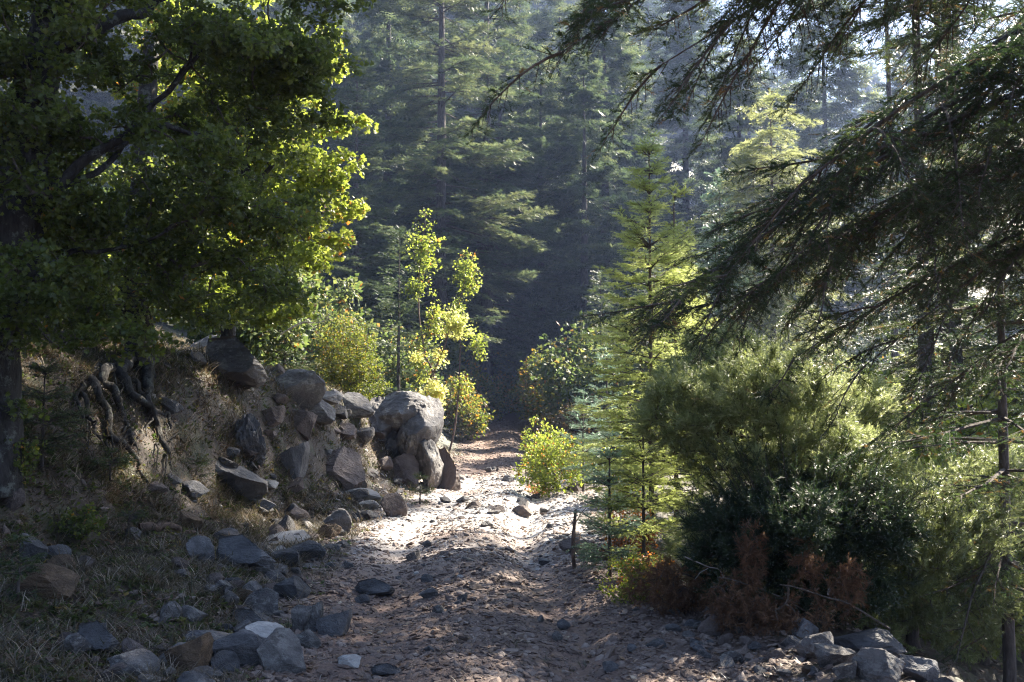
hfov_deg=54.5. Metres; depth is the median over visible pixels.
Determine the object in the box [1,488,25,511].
rock
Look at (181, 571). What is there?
stone
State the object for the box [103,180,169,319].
bush
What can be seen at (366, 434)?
rock
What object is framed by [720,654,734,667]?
stone
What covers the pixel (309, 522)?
stone
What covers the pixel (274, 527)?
rock
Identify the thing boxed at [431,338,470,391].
bush
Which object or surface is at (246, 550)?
rock
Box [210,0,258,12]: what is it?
fir tree
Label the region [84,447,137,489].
fir seedling
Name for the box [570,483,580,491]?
stone
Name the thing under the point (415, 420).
boulder
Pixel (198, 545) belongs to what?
rock
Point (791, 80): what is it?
fir tree
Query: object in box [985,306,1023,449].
fir tree
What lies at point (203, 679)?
stone
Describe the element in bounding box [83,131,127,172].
bush
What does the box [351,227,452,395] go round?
young fir
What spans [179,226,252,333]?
bush
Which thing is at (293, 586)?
rock
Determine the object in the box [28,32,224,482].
maple tree
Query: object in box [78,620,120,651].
rock
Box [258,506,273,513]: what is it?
rock
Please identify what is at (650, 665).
gravel
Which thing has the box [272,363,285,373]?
rock
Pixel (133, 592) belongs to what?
stone
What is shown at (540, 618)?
stone
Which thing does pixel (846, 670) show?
rock
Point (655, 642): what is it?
stone
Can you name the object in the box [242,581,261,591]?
stone
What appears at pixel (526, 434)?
bush
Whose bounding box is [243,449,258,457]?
rock
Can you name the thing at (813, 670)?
stone
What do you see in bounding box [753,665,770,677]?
stone
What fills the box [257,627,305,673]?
rock
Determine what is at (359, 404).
rock
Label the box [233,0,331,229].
fir tree
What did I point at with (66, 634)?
stone
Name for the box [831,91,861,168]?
fir tree
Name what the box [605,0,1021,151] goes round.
sky
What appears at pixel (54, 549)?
rock
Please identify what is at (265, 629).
rock
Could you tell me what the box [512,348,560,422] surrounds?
bush
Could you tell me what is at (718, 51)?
fir tree
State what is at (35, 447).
maple seedling
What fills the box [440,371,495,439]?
bush
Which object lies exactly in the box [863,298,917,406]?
young fir
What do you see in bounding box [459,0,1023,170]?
fir tree
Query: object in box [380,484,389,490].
rock
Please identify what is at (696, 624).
stone
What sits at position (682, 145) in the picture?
fir tree
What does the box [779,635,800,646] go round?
rock
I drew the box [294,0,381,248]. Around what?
fir tree
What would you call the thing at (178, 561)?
stone
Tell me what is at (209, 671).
stone
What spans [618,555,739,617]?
dead bough
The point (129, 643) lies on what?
stone
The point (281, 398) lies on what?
rock
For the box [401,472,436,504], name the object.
fir seedling
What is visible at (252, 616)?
rock
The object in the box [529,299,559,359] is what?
young fir
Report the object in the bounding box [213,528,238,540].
rock
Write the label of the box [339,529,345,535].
stone
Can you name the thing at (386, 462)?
rock
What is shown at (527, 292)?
fir tree
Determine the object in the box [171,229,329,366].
bush
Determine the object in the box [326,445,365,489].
rock
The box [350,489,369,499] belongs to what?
rock
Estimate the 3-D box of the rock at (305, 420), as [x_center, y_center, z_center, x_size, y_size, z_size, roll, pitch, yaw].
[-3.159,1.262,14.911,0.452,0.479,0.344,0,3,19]
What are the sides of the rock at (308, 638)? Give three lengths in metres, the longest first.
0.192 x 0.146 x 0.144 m
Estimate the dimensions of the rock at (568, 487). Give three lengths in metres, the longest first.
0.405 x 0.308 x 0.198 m
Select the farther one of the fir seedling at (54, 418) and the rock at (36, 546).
the fir seedling at (54, 418)
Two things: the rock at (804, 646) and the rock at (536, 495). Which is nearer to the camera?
the rock at (804, 646)
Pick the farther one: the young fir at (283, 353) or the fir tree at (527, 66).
the fir tree at (527, 66)
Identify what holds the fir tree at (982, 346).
on the ground at (974, 672)
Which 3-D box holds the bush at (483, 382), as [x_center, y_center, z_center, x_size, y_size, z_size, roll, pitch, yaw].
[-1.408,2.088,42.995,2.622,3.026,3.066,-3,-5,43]
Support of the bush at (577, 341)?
on the ground at (974, 672)
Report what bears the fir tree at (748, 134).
on the ground at (974, 672)
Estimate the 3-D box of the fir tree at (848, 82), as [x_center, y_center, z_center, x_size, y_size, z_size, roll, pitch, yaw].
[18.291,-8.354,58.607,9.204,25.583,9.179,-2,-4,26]
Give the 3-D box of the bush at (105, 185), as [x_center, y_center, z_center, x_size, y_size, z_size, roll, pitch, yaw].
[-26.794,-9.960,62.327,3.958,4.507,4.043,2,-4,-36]
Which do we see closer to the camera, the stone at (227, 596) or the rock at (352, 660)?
the rock at (352, 660)
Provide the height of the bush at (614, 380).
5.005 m
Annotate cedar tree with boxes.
[686,167,769,347]
[691,89,855,373]
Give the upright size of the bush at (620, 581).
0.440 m
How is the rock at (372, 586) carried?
on the ground at (974, 672)
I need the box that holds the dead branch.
[280,312,338,335]
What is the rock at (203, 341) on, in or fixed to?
on the ground at (974, 672)
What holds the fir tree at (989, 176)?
on the ground at (974, 672)
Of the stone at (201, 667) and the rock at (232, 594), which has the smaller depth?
the stone at (201, 667)
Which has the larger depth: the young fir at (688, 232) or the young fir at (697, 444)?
the young fir at (697, 444)
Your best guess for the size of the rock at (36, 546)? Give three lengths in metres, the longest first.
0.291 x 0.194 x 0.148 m
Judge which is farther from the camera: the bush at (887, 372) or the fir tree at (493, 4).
the fir tree at (493, 4)
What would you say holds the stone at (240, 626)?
on the ground at (974, 672)
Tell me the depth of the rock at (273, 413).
14.05 m
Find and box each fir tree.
[0,0,133,182]
[0,9,20,94]
[101,0,233,190]
[102,1,142,31]
[149,0,247,168]
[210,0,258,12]
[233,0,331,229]
[254,1,319,183]
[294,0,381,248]
[300,0,367,147]
[310,0,366,35]
[311,0,505,340]
[311,43,423,387]
[320,11,420,253]
[325,0,558,407]
[362,1,453,201]
[394,0,592,420]
[408,6,483,207]
[448,14,555,335]
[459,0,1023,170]
[461,0,596,260]
[463,44,616,369]
[478,24,537,167]
[479,0,534,79]
[493,0,638,316]
[514,46,648,356]
[529,0,680,345]
[530,0,566,92]
[561,0,594,116]
[564,0,575,30]
[570,75,618,223]
[575,0,1023,476]
[589,12,648,103]
[594,1,681,267]
[599,107,669,324]
[623,0,681,152]
[626,0,736,325]
[631,1,667,143]
[660,2,726,170]
[678,32,820,353]
[696,0,734,122]
[717,21,776,169]
[720,114,748,205]
[741,71,810,293]
[755,0,902,342]
[760,54,807,166]
[771,0,1023,463]
[772,32,838,209]
[789,163,846,309]
[822,103,1020,450]
[828,87,842,143]
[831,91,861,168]
[834,97,910,354]
[850,28,984,357]
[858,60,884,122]
[880,116,1023,462]
[884,1,899,411]
[933,0,949,414]
[937,1,1023,408]
[941,2,963,431]
[941,146,1023,447]
[953,8,972,410]
[961,0,1023,432]
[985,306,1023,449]
[996,273,1021,338]
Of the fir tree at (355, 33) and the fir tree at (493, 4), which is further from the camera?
the fir tree at (493, 4)
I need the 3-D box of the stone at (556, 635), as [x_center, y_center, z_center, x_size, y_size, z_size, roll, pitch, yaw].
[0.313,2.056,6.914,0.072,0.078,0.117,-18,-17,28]
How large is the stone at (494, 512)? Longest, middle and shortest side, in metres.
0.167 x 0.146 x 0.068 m
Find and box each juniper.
[625,320,924,607]
[647,418,965,625]
[829,449,1023,669]
[837,445,1018,625]
[896,433,1023,667]
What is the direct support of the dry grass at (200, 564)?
on the ground at (974, 672)
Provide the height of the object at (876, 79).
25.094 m
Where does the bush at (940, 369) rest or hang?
on the ground at (974, 672)
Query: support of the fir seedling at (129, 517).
on the ground at (974, 672)
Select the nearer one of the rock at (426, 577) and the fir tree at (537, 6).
the rock at (426, 577)
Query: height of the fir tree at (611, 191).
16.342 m
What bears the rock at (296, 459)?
on the ground at (974, 672)
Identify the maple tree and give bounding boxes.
[0,0,376,497]
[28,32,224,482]
[72,0,378,336]
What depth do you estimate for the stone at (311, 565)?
9.56 m
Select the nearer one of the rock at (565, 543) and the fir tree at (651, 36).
the rock at (565, 543)
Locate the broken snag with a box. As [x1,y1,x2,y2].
[563,509,586,568]
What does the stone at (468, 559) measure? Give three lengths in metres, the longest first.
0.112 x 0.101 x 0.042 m
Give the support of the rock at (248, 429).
on the ground at (974, 672)
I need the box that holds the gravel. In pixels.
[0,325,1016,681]
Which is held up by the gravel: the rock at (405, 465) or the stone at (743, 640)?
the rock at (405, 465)
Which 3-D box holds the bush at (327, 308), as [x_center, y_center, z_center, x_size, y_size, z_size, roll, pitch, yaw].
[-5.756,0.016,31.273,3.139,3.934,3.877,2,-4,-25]
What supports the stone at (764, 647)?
on the ground at (974, 672)
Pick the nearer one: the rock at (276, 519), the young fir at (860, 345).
the rock at (276, 519)
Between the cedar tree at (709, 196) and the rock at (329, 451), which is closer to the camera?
the rock at (329, 451)
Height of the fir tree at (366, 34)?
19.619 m
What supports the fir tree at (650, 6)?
on the ground at (974, 672)
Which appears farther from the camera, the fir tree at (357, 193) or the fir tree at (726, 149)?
the fir tree at (726, 149)
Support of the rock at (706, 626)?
on the ground at (974, 672)
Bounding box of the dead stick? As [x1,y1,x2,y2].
[685,556,727,585]
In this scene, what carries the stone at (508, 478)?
on the ground at (974, 672)
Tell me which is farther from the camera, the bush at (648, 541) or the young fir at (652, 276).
the young fir at (652, 276)
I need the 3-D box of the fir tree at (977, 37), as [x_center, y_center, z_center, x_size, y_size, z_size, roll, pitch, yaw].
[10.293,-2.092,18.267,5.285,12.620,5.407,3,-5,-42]
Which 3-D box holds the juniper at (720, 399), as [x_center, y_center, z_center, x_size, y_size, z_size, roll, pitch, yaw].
[2.096,0.978,8.134,2.428,2.433,2.393,0,-3,0]
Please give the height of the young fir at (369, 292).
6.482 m
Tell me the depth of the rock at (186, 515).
10.09 m
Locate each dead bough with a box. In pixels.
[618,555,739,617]
[698,518,823,632]
[742,535,890,637]
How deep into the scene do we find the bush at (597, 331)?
37.22 m
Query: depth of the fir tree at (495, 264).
44.81 m
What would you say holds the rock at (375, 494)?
on the ground at (974, 672)
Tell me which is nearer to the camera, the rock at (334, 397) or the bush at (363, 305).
the rock at (334, 397)
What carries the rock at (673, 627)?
on the ground at (974, 672)
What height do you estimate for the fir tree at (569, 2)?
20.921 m
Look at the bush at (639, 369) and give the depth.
27.68 m
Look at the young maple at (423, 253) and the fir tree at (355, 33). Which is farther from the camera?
the fir tree at (355, 33)
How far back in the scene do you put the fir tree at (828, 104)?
201.09 m
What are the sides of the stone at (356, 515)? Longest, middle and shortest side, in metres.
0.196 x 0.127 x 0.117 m
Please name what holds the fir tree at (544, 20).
on the ground at (974, 672)
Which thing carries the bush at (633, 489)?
on the ground at (974, 672)
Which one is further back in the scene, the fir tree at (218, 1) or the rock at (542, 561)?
the fir tree at (218, 1)
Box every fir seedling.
[0,533,47,602]
[22,356,95,471]
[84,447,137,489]
[111,501,151,539]
[179,453,215,477]
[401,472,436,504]
[552,388,604,490]
[561,430,658,576]
[571,403,608,485]
[592,405,688,568]
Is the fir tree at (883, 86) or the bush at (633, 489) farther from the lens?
the fir tree at (883, 86)
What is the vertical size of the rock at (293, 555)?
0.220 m
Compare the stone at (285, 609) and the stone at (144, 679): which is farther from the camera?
the stone at (285, 609)
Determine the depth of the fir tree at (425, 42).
74.48 m
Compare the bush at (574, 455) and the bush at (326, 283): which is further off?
the bush at (326, 283)
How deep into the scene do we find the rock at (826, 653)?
5.58 m
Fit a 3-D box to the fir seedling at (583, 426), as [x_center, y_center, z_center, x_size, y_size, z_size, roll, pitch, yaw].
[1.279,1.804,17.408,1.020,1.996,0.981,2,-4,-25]
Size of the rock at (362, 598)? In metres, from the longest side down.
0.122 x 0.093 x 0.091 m
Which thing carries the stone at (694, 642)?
on the ground at (974, 672)
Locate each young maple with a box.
[401,207,447,387]
[446,247,488,451]
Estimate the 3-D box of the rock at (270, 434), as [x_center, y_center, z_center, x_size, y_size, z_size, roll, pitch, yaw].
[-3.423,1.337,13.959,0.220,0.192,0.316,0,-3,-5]
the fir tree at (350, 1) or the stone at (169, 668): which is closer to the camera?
the stone at (169, 668)
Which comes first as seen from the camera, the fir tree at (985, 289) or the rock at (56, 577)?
the rock at (56, 577)
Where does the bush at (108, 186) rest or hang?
on the ground at (974, 672)
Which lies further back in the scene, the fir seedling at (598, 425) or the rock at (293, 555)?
the fir seedling at (598, 425)
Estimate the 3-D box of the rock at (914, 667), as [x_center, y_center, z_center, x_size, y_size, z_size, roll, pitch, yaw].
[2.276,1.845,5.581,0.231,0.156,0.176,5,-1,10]
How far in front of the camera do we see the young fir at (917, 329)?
43.02 m
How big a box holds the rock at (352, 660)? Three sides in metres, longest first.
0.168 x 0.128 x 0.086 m
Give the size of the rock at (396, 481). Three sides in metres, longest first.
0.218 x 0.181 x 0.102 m
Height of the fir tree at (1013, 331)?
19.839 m
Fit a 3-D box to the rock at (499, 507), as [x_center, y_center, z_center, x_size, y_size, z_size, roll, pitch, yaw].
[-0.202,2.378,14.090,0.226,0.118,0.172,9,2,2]
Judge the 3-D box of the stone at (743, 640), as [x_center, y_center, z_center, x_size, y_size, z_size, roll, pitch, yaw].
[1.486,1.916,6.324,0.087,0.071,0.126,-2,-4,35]
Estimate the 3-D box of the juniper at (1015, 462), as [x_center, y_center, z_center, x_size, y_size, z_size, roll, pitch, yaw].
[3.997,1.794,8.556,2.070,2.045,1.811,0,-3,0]
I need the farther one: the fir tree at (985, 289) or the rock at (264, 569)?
the fir tree at (985, 289)
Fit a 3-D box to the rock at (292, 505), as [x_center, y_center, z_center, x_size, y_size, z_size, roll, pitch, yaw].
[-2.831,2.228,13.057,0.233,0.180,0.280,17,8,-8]
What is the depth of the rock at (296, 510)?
12.82 m
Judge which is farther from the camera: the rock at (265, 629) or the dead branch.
the dead branch
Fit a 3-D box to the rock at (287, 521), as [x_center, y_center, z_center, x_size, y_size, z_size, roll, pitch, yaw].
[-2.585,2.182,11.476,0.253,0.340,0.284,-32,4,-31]
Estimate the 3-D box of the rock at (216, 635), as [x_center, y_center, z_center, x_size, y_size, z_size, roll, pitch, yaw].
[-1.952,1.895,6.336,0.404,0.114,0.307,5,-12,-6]
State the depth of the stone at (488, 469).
22.58 m
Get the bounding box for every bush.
[71,154,113,187]
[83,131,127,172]
[86,179,128,198]
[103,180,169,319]
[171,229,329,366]
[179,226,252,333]
[263,273,385,386]
[291,281,379,388]
[307,261,342,306]
[310,312,393,401]
[320,297,408,395]
[360,314,446,397]
[377,294,468,391]
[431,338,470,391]
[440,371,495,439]
[451,355,508,422]
[506,364,546,422]
[511,426,589,497]
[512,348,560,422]
[516,416,566,480]
[518,403,627,452]
[524,481,552,493]
[527,310,636,446]
[541,431,588,469]
[544,393,637,452]
[562,321,610,377]
[564,445,609,482]
[579,322,644,395]
[592,435,663,494]
[594,311,669,451]
[595,549,664,604]
[601,500,661,557]
[610,310,762,447]
[616,551,683,592]
[781,331,847,397]
[798,333,868,377]
[811,333,877,397]
[845,364,997,483]
[861,351,890,392]
[861,425,1023,662]
[866,345,890,375]
[888,331,1018,433]
[896,392,1023,655]
[904,370,1023,624]
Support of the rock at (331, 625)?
on the ground at (974, 672)
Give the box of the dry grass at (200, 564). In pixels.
[0,319,463,681]
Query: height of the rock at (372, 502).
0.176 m
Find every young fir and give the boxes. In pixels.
[265,306,322,371]
[326,223,387,396]
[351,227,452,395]
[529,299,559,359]
[569,270,631,414]
[577,343,633,471]
[620,182,725,518]
[624,312,747,490]
[625,256,673,349]
[777,293,815,377]
[843,321,873,380]
[850,30,1023,681]
[855,309,885,366]
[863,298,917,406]
[875,352,918,411]
[905,300,936,356]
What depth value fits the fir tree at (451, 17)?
84.41 m
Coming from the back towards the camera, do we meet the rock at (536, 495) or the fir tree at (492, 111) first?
the fir tree at (492, 111)
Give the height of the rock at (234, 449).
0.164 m
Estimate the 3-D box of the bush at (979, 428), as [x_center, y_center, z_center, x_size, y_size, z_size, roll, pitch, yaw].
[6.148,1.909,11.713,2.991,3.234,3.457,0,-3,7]
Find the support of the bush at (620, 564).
on the ground at (974, 672)
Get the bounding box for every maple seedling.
[4,436,47,484]
[55,502,107,539]
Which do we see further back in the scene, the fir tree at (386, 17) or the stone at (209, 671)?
the fir tree at (386, 17)
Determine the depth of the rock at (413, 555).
10.38 m
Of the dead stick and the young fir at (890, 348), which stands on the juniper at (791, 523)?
the dead stick
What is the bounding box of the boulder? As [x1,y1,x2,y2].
[367,391,443,488]
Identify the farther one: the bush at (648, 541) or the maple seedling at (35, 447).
the bush at (648, 541)
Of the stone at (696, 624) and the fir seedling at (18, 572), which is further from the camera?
the stone at (696, 624)
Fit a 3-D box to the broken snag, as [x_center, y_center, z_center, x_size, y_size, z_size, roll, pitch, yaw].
[0.637,1.910,9.522,0.244,0.628,0.191,-2,-4,30]
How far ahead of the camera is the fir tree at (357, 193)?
36.11 m
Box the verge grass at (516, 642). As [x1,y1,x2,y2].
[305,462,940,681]
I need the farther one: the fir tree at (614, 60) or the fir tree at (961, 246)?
the fir tree at (614, 60)
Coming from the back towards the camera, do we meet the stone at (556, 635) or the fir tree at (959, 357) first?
the fir tree at (959, 357)
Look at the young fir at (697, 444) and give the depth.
16.51 m
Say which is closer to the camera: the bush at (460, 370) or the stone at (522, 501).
the stone at (522, 501)
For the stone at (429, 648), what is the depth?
6.24 m
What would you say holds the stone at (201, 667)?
on the ground at (974, 672)
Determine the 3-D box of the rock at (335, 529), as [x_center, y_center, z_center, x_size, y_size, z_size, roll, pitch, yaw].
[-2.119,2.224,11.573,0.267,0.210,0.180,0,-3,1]
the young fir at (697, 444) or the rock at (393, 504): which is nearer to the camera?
the rock at (393, 504)
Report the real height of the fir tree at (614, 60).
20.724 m
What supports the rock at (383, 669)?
on the ground at (974, 672)
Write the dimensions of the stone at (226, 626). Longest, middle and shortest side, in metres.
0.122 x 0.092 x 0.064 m
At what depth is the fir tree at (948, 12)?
13.18 m
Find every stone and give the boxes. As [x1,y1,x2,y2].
[59,632,70,638]
[59,632,92,653]
[93,662,126,681]
[116,663,145,678]
[121,637,146,652]
[129,590,138,595]
[137,674,165,681]
[153,643,171,652]
[158,601,181,623]
[158,642,185,665]
[163,667,175,676]
[171,557,189,567]
[174,569,188,576]
[176,670,203,681]
[182,605,207,621]
[190,665,211,672]
[197,677,213,681]
[202,667,226,680]
[203,584,218,592]
[206,572,224,584]
[215,580,233,594]
[221,623,233,631]
[225,588,232,604]
[229,580,244,588]
[234,619,250,631]
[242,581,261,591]
[262,583,273,588]
[264,569,286,582]
[273,563,288,575]
[273,610,284,616]
[282,607,288,612]
[291,567,301,573]
[292,573,306,582]
[301,521,312,529]
[302,563,318,568]
[325,561,335,567]
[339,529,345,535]
[352,513,363,519]
[423,645,433,651]
[432,605,443,612]
[439,496,450,502]
[439,550,449,555]
[456,496,468,502]
[462,556,473,561]
[469,582,481,589]
[483,467,491,471]
[487,510,500,513]
[503,475,513,481]
[516,497,528,506]
[537,615,543,621]
[539,507,548,513]
[546,523,553,527]
[552,631,562,640]
[557,619,569,629]
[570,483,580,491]
[602,661,618,671]
[627,643,636,651]
[645,638,666,648]
[683,619,698,625]
[690,640,699,646]
[692,622,700,629]
[692,644,704,650]
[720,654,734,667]
[739,636,751,645]
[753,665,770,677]
[758,643,768,650]
[776,668,791,675]
[810,666,819,675]
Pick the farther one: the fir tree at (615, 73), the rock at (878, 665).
the fir tree at (615, 73)
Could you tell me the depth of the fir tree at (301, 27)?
74.71 m
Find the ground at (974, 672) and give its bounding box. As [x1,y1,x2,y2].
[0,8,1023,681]
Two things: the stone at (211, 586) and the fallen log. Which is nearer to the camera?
the stone at (211, 586)
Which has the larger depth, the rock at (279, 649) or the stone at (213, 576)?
the stone at (213, 576)
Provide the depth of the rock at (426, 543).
10.95 m
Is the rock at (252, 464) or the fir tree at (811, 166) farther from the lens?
the fir tree at (811, 166)
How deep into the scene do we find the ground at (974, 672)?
9.89 m
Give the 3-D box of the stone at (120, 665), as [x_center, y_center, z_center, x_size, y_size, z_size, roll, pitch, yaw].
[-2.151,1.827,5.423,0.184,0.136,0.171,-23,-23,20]
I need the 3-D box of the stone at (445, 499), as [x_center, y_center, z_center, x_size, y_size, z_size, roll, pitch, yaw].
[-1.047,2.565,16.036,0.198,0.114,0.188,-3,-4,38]
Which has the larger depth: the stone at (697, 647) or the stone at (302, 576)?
the stone at (302, 576)
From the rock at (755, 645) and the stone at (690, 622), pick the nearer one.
the rock at (755, 645)
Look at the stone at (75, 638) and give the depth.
5.63 m
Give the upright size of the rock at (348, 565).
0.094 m
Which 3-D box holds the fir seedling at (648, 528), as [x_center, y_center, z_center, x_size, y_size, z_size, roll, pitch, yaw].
[1.157,1.416,8.930,0.891,1.769,0.970,1,-4,-18]
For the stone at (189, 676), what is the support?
on the ground at (974, 672)
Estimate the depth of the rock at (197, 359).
13.41 m
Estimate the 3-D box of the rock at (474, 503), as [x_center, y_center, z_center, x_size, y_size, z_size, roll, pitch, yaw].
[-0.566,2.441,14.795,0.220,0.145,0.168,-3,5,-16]
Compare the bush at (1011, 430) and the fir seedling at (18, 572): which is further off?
the bush at (1011, 430)
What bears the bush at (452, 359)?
on the ground at (974, 672)
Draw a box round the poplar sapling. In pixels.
[408,304,474,418]
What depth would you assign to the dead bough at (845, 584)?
6.56 m
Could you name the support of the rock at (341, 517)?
on the ground at (974, 672)
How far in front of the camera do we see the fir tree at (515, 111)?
70.83 m
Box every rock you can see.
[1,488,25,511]
[13,563,80,599]
[19,532,47,562]
[47,554,76,570]
[48,544,71,556]
[76,555,97,567]
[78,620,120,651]
[107,648,160,673]
[125,527,141,539]
[147,481,168,492]
[157,632,213,670]
[160,398,183,413]
[167,473,182,484]
[179,510,202,531]
[181,480,209,497]
[183,630,229,641]
[186,334,216,349]
[186,536,214,561]
[191,352,206,363]
[204,336,268,388]
[211,650,239,673]
[212,629,263,666]
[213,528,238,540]
[215,461,267,502]
[216,534,275,566]
[219,457,238,467]
[221,592,238,604]
[226,447,239,457]
[231,608,274,623]
[235,413,265,466]
[236,588,252,601]
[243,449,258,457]
[244,587,278,614]
[245,621,283,637]
[250,461,257,469]
[252,562,275,574]
[256,498,275,509]
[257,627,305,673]
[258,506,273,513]
[262,405,285,426]
[263,530,309,544]
[264,430,276,438]
[266,479,278,488]
[267,524,283,534]
[269,518,281,524]
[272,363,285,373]
[272,548,299,566]
[273,393,288,403]
[273,576,311,598]
[276,369,325,410]
[278,441,309,478]
[278,515,295,530]
[287,502,298,512]
[287,506,309,519]
[288,477,303,492]
[291,409,317,440]
[291,540,325,558]
[291,605,311,629]
[296,629,320,648]
[304,600,323,631]
[309,399,335,424]
[316,609,352,636]
[318,523,341,537]
[322,391,342,404]
[323,508,351,533]
[325,449,332,454]
[325,544,341,550]
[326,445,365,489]
[336,405,347,419]
[336,540,349,547]
[337,654,361,667]
[340,423,356,439]
[340,561,353,568]
[343,392,373,417]
[345,488,381,499]
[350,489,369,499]
[354,578,394,594]
[355,594,369,603]
[356,427,374,443]
[357,500,379,509]
[361,510,377,519]
[366,468,378,479]
[370,663,402,674]
[375,431,384,438]
[377,456,392,470]
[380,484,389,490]
[380,493,407,516]
[384,431,399,457]
[391,478,401,483]
[392,453,418,487]
[406,550,419,560]
[418,588,437,597]
[421,574,432,581]
[422,540,430,546]
[437,447,460,490]
[457,592,467,601]
[466,501,480,507]
[480,520,492,526]
[490,505,504,512]
[512,505,531,516]
[531,493,540,498]
[538,557,551,564]
[559,538,591,552]
[563,483,581,489]
[664,623,681,631]
[681,630,694,637]
[694,649,711,658]
[697,613,728,635]
[717,633,732,644]
[719,650,743,662]
[747,641,760,650]
[763,648,786,661]
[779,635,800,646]
[792,618,818,637]
[795,631,833,658]
[801,664,819,673]
[814,642,855,667]
[833,660,856,678]
[834,627,906,654]
[852,647,905,681]
[898,654,939,681]
[925,677,953,681]
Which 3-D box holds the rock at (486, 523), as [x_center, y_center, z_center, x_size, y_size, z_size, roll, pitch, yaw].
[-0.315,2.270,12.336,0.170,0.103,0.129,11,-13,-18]
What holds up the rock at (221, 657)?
on the ground at (974, 672)
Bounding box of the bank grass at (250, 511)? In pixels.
[20,317,461,571]
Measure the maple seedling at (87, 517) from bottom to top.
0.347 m
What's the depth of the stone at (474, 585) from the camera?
8.29 m
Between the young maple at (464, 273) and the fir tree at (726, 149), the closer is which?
the young maple at (464, 273)
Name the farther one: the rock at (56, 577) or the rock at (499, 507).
the rock at (499, 507)
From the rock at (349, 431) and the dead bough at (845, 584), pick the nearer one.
the dead bough at (845, 584)
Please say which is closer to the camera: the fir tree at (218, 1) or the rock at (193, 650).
the rock at (193, 650)
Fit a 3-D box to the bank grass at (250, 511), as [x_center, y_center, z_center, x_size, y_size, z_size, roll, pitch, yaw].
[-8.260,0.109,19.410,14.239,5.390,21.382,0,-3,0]
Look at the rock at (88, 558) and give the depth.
7.88 m
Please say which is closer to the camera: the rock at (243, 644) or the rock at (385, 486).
the rock at (243, 644)
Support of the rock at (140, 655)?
on the ground at (974, 672)
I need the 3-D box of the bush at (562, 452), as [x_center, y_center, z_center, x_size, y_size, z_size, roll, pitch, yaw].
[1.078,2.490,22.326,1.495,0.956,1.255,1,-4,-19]
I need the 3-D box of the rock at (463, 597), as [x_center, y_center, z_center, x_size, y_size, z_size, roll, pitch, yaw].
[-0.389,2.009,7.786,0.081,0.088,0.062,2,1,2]
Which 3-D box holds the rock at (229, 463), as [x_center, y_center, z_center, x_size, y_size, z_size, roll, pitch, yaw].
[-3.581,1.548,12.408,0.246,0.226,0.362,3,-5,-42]
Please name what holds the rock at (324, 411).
on the ground at (974, 672)
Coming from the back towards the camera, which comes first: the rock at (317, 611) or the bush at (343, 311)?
the bush at (343, 311)
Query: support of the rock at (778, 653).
on the ground at (974, 672)
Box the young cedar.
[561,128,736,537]
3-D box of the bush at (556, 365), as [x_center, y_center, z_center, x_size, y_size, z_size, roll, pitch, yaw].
[2.499,1.319,33.453,3.878,4.861,4.791,0,-3,-7]
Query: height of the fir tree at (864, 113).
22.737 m
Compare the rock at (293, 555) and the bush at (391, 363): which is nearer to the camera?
the rock at (293, 555)
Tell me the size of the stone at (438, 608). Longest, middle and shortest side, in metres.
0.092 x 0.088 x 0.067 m
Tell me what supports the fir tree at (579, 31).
on the ground at (974, 672)
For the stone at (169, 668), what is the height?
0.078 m
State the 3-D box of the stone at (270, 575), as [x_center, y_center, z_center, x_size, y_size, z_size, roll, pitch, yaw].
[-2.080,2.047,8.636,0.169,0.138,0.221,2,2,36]
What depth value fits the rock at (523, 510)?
14.20 m
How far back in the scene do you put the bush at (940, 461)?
9.15 m
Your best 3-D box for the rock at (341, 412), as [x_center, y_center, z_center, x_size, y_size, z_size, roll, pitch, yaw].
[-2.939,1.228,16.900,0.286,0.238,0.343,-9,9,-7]
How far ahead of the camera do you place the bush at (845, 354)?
58.07 m
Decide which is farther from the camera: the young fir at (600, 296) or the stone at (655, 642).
the young fir at (600, 296)
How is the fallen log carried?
on the ground at (974, 672)
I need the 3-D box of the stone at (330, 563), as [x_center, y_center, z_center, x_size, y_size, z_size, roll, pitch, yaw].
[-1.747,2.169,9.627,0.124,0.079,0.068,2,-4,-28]
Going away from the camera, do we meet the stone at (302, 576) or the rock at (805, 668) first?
the rock at (805, 668)
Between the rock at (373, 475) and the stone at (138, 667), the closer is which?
the stone at (138, 667)
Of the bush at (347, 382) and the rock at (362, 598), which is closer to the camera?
the rock at (362, 598)
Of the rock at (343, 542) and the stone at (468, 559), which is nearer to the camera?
the stone at (468, 559)
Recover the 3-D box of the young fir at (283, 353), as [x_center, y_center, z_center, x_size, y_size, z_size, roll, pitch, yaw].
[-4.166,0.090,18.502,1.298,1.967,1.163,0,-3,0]
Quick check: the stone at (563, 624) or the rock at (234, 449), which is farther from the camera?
the rock at (234, 449)
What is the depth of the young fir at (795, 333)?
33.55 m
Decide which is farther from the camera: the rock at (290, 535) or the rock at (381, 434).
the rock at (381, 434)
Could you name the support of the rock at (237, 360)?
on the ground at (974, 672)
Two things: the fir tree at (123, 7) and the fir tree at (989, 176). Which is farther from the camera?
the fir tree at (123, 7)
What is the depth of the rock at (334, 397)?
16.66 m
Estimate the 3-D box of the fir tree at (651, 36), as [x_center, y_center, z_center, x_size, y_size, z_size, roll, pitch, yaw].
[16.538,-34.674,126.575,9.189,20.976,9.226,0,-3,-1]
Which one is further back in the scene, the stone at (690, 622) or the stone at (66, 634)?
the stone at (690, 622)
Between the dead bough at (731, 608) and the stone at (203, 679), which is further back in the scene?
the dead bough at (731, 608)
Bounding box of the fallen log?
[138,521,195,533]
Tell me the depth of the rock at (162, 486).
10.32 m

